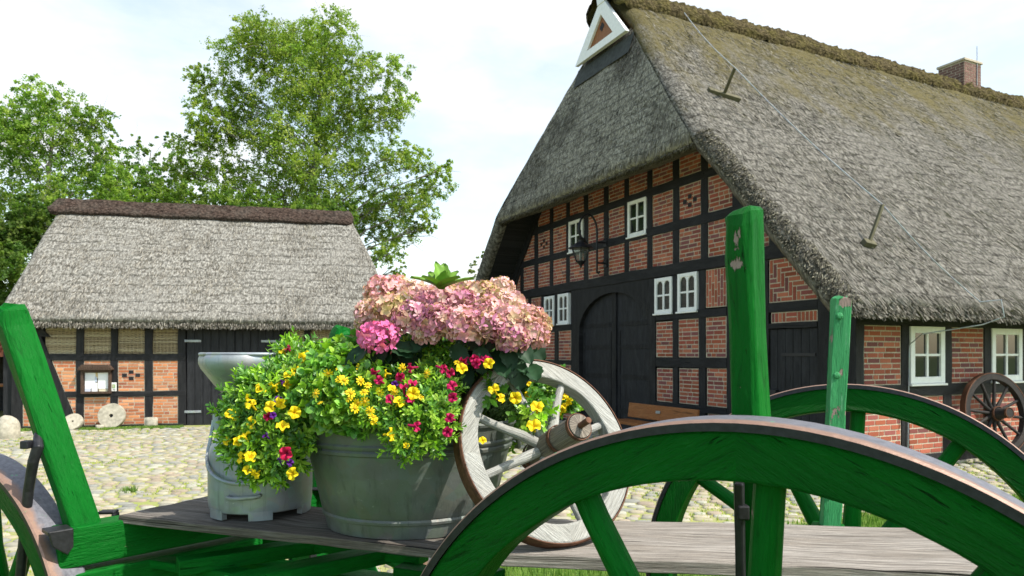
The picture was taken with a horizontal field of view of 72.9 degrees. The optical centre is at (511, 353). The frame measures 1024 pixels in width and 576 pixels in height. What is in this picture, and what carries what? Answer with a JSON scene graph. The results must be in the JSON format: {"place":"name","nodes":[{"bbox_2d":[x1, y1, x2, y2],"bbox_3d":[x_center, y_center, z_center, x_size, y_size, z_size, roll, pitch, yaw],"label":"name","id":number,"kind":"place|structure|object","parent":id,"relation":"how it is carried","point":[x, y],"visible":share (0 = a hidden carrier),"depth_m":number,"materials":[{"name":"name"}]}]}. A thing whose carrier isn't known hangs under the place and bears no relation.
{"place":"outdoors","nodes":[
{"label":"outdoors","id":0,"kind":"place"},
{"bbox_2d":[0,342,2,410],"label":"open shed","id":1,"kind":"structure","parent":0,"point":[1,378],"depth_m":20.59,"materials":[{"name":"wood"}]},
{"bbox_2d":[467,251,483,278],"bbox_3d":[-1.643,-1.982,38.231,2.415,7.422,2.064,0,0,0],"label":"leafy tree","id":2,"kind":"object","parent":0,"point":[470,271],"visible":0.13,"depth_m":37.98,"materials":[{"name":"green plant"}]},
{"bbox_2d":[0,411,1017,575],"bbox_3d":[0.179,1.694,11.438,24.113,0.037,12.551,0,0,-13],"label":"cobbles","id":3,"kind":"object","parent":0,"point":[125,470],"visible":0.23,"depth_m":9.70,"materials":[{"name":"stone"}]},
{"bbox_2d":[0,415,20,438],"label":"boulder","id":4,"kind":"object","parent":3,"relation":"on","point":[10,427],"visible":0.66,"depth_m":13.78,"materials":[{"name":"grey stone"}]},
{"bbox_2d":[0,176,55,305],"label":"leafy tree","id":5,"kind":"object","parent":3,"relation":"on","point":[20,237],"visible":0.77,"depth_m":22.50,"materials":[{"name":"green plant"}]},
{"bbox_2d":[0,73,134,236],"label":"birch tree","id":6,"kind":"object","parent":3,"relation":"on","point":[16,133],"visible":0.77,"depth_m":25.64,"materials":[{"name":"green plant"}]},
{"bbox_2d":[66,414,83,429],"bbox_3d":[-9.816,1.534,15.514,0.401,0.376,0.286,0,0,-13],"label":"millstone","id":7,"kind":"object","parent":3,"relation":"on","point":[75,421],"visible":0.8,"depth_m":15.49,"materials":[{"name":"grey stone"}]},
{"bbox_2d":[21,424,183,431],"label":"grass","id":8,"kind":"structure","parent":3,"relation":"on","point":[117,427],"depth_m":15.60,"materials":[{"name":"green plant"}]},
{"bbox_2d":[97,403,125,426],"bbox_3d":[-9.126,1.425,15.818,0.571,0.579,0.232,0,0,-13],"label":"millstone","id":9,"kind":"object","parent":3,"relation":"on","point":[112,414],"visible":0.94,"depth_m":15.77,"materials":[{"name":"grey stone"}]},
{"bbox_2d":[115,486,137,494],"bbox_3d":[-4.708,1.655,8.498,0.220,0.090,0.285,0,0,10],"label":"grass tuft","id":10,"kind":"object","parent":3,"relation":"on","point":[132,489],"visible":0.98,"depth_m":8.50,"materials":[{"name":"green plant"}]},
{"bbox_2d":[90,131,199,202],"bbox_3d":[-15.889,-4.203,30.099,4.966,11.871,2.929,0,0,0],"label":"leafy tree","id":11,"kind":"object","parent":3,"relation":"on","point":[144,171],"visible":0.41,"depth_m":29.85,"materials":[{"name":"green plant"}]},
{"bbox_2d":[144,417,157,425],"bbox_3d":[-8.366,1.599,16.076,0.274,0.252,0.081,0,-8,-13],"label":"stone slab","id":12,"kind":"object","parent":3,"relation":"on","point":[149,421],"depth_m":16.04,"materials":[{"name":"grey stone"}]},
{"bbox_2d":[3,198,387,428],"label":"barn","id":13,"kind":"structure","parent":3,"relation":"on","point":[148,302],"depth_m":16.83,"materials":[{"name":"grey plant"}]},
{"bbox_2d":[77,364,113,393],"bbox_3d":[-9.547,0.587,15.900,0.720,0.674,0.171,0,0,-13],"label":"notice board","id":14,"kind":"object","parent":13,"relation":"attached to","point":[95,378],"visible":1,"depth_m":15.92,"materials":[{"name":"brown wood"}]},
{"bbox_2d":[112,383,116,390],"bbox_3d":[-9.217,0.770,16.052,0.110,0.200,0.024,0,0,-13],"label":"sign","id":15,"kind":"object","parent":13,"relation":"attached to","point":[114,386],"visible":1,"depth_m":16.05,"materials":[{"name":"white paper"}]},
{"bbox_2d":[184,328,234,424],"bbox_3d":[-7.216,0.535,16.565,1.116,2.390,0.064,0,0,-13],"label":"barn door","id":16,"kind":"structure","parent":13,"relation":"in","point":[201,391],"depth_m":16.51,"materials":[{"name":"wood"}]},
{"bbox_2d":[235,328,280,351],"bbox_3d":[-6.152,0.535,16.812,1.032,2.390,0.066,0,0,-13],"label":"barn door","id":17,"kind":"structure","parent":13,"relation":"in","point":[251,340],"depth_m":16.79,"materials":[{"name":"wood"}]},
{"bbox_2d":[89,179,358,223],"bbox_3d":[-10.070,-2.265,24.131,9.513,8.032,3.322,0,0,-7],"label":"leafy tree","id":18,"kind":"object","parent":3,"relation":"on","point":[225,195],"visible":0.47,"depth_m":23.71,"materials":[{"name":"green plant"}]},
{"bbox_2d":[162,2,458,275],"bbox_3d":[-7.793,-6.179,27.038,10.847,15.819,5.761,0,0,18],"label":"birch tree","id":19,"kind":"object","parent":3,"relation":"on","point":[290,46],"visible":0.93,"depth_m":26.49,"materials":[{"name":"green plant"}]},
{"bbox_2d":[618,402,699,426],"bbox_3d":[2.548,1.330,12.641,0.513,0.740,2.000,0,0,-26],"label":"bench","id":20,"kind":"object","parent":3,"relation":"on","point":[650,412],"visible":0.36,"depth_m":12.81,"materials":[{"name":"brown wood"}]},
{"bbox_2d":[466,0,1023,462],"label":"farmhouse","id":21,"kind":"object","parent":3,"relation":"on","point":[654,158],"visible":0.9,"depth_m":13.20,"materials":[{"name":"grey plant"}]},
{"bbox_2d":[544,295,554,325],"bbox_3d":[0.981,-1.095,17.897,0.146,0.781,0.550,0,0,-26],"label":"window","id":22,"kind":"structure","parent":21,"relation":"in","point":[549,301],"depth_m":17.86,"materials":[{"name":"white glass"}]},
{"bbox_2d":[556,293,570,324],"bbox_3d":[1.296,-1.106,17.244,0.146,0.781,0.560,0,0,-26],"label":"window","id":23,"kind":"structure","parent":21,"relation":"in","point":[564,300],"depth_m":17.19,"materials":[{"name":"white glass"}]},
{"bbox_2d":[567,219,583,253],"bbox_3d":[1.557,-2.830,16.722,0.136,0.791,0.690,0,0,-26],"label":"window","id":24,"kind":"structure","parent":21,"relation":"in","point":[573,234],"depth_m":16.80,"materials":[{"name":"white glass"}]},
{"bbox_2d":[568,213,606,273],"bbox_3d":[1.685,-2.434,15.333,0.940,1.332,0.560,0,0,-26],"label":"wall lantern","id":25,"kind":"object","parent":21,"relation":"attached to","point":[581,244],"depth_m":15.25,"materials":[{"name":"black metal"}]},
{"bbox_2d":[583,322,611,415],"bbox_3d":[1.964,0.450,16.040,0.041,2.300,1.190,0,0,-26],"label":"barn door","id":26,"kind":"structure","parent":21,"relation":"in","point":[597,325],"depth_m":15.82,"materials":[{"name":"black wood"}]},
{"bbox_2d":[618,320,648,418],"bbox_3d":[2.604,0.450,14.717,0.041,2.300,1.190,0,0,-26],"label":"barn door","id":27,"kind":"structure","parent":21,"relation":"in","point":[638,322],"depth_m":15.01,"materials":[{"name":"black wood"}]},
{"bbox_2d":[626,196,646,238],"bbox_3d":[2.631,-2.830,14.498,0.136,0.791,0.690,0,0,-26],"label":"window","id":28,"kind":"structure","parent":21,"relation":"in","point":[636,209],"depth_m":14.47,"materials":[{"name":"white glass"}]},
{"bbox_2d":[652,276,672,315],"bbox_3d":[3.011,-1.135,13.698,0.146,0.741,0.580,0,0,-26],"label":"window","id":29,"kind":"structure","parent":21,"relation":"in","point":[663,287],"depth_m":13.67,"materials":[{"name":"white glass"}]},
{"bbox_2d":[675,271,698,313],"bbox_3d":[3.322,-1.145,13.054,0.146,0.761,0.590,0,0,-26],"label":"window","id":30,"kind":"structure","parent":21,"relation":"in","point":[687,283],"depth_m":13.02,"materials":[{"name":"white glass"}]},
{"bbox_2d":[770,328,817,422],"bbox_3d":[4.386,0.640,10.848,0.120,2.060,0.922,0,0,-26],"label":"side door","id":31,"kind":"structure","parent":21,"relation":"in","point":[793,351],"depth_m":10.83,"materials":[{"name":"black wood"}]},
{"bbox_2d":[684,12,1004,447],"bbox_3d":[4.621,-2.979,12.127,1.628,9.159,6.488,0,0,-28],"label":"lightning conductor","id":32,"kind":"object","parent":21,"relation":"attached to","point":[870,242],"visible":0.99,"depth_m":10.26,"materials":[{"name":"metal"}]},
{"bbox_2d":[909,326,947,385],"bbox_3d":[6.274,0.034,10.513,0.850,0.901,0.146,0,0,-26],"label":"window","id":33,"kind":"structure","parent":21,"relation":"in","point":[927,352],"depth_m":10.49,"materials":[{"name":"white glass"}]},
{"bbox_2d":[991,328,1023,383],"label":"window","id":34,"kind":"structure","parent":21,"relation":"in","point":[1006,344],"depth_m":11.38,"materials":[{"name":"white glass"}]},
{"bbox_2d":[960,373,1023,448],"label":"old cart wheel","id":35,"kind":"object","parent":3,"relation":"on","point":[994,414],"visible":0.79,"depth_m":10.75,"materials":[{"name":"brown wood"}]},
{"bbox_2d":[0,0,1023,332],"label":"sky","id":36,"kind":"structure","parent":0,"point":[489,77],"materials":[{"name":"white"}]},
{"bbox_2d":[500,493,1023,575],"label":"lawn","id":37,"kind":"structure","parent":0,"point":[534,574],"depth_m":5.41,"materials":[{"name":"plant"}]},
{"bbox_2d":[0,205,1023,575],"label":"farm wagon","id":38,"kind":"object","parent":37,"relation":"on","point":[760,449],"visible":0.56,"depth_m":1.42,"materials":[{"name":"green paint"}]},
{"bbox_2d":[119,496,445,557],"bbox_3d":[-0.646,0.564,2.271,1.348,0.032,0.399,0,0,24],"label":"plank","id":39,"kind":"object","parent":38,"relation":"on","point":[310,526],"visible":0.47,"depth_m":2.22,"materials":[{"name":"grey wood"}]},
{"bbox_2d":[205,414,312,521],"bbox_3d":[-0.878,0.352,2.414,0.346,0.392,0.376,0,0,0],"label":"milk can","id":40,"kind":"object","parent":39,"relation":"on","point":[227,494],"visible":0.39,"depth_m":2.28,"materials":[{"name":"metal"}]},
{"bbox_2d":[198,352,276,394],"bbox_3d":[-0.877,0.092,2.430,0.409,0.193,0.405,0,0,-32],"label":"milk strainer","id":41,"kind":"object","parent":40,"relation":"on","point":[216,367],"visible":0.4,"depth_m":2.24,"materials":[{"name":"metal"}]},
{"bbox_2d":[205,326,322,493],"bbox_3d":[-0.691,0.163,2.135,0.398,0.513,0.417,0,0,40],"label":"trailing petunia","id":42,"kind":"object","parent":40,"relation":"in","point":[267,433],"visible":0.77,"depth_m":2.03,"materials":[{"name":"green plant"}]},
{"bbox_2d":[310,418,520,539],"bbox_3d":[-0.333,0.377,2.259,0.727,0.342,0.596,0,0,0],"label":"zinc tub","id":43,"kind":"object","parent":39,"relation":"on","point":[364,491],"visible":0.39,"depth_m":2.03,"materials":[{"name":"metal"}]},
{"bbox_2d":[284,328,399,441],"bbox_3d":[-0.496,0.092,2.073,0.391,0.351,0.431,0,0,0],"label":"zinnia plant","id":44,"kind":"object","parent":43,"relation":"in","point":[327,380],"visible":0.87,"depth_m":1.97,"materials":[{"name":"green plant"}]},
{"bbox_2d":[343,333,494,469],"bbox_3d":[-0.238,0.113,2.143,0.494,0.404,0.652,0,0,0],"label":"calibrachoa","id":45,"kind":"object","parent":43,"relation":"in","point":[423,405],"visible":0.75,"depth_m":1.90,"materials":[{"name":"green plant"}]},
{"bbox_2d":[345,261,552,407],"bbox_3d":[-0.190,-0.039,2.216,0.643,0.478,0.577,0,0,0],"label":"hydrangea","id":46,"kind":"object","parent":43,"relation":"in","point":[447,304],"visible":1,"depth_m":2.03,"materials":[{"name":"pink plant"}]},
{"bbox_2d":[480,364,583,453],"bbox_3d":[0.005,0.184,2.243,0.361,0.305,0.591,0,0,18],"label":"yellow petunia","id":47,"kind":"object","parent":43,"relation":"in","point":[500,404],"visible":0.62,"depth_m":2.08,"materials":[{"name":"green plant"}]},
{"bbox_2d":[501,519,977,575],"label":"plank","id":48,"kind":"object","parent":38,"relation":"on","point":[702,548],"visible":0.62,"depth_m":1.91,"materials":[{"name":"grey wood"}]},
{"bbox_2d":[453,359,628,548],"bbox_3d":[0.130,0.256,2.017,0.578,0.578,0.355,0,-26,-29],"label":"whitewashed cart wheel","id":49,"kind":"object","parent":48,"relation":"on","point":[569,431],"visible":0.64,"depth_m":1.99,"materials":[{"name":"white wood"}]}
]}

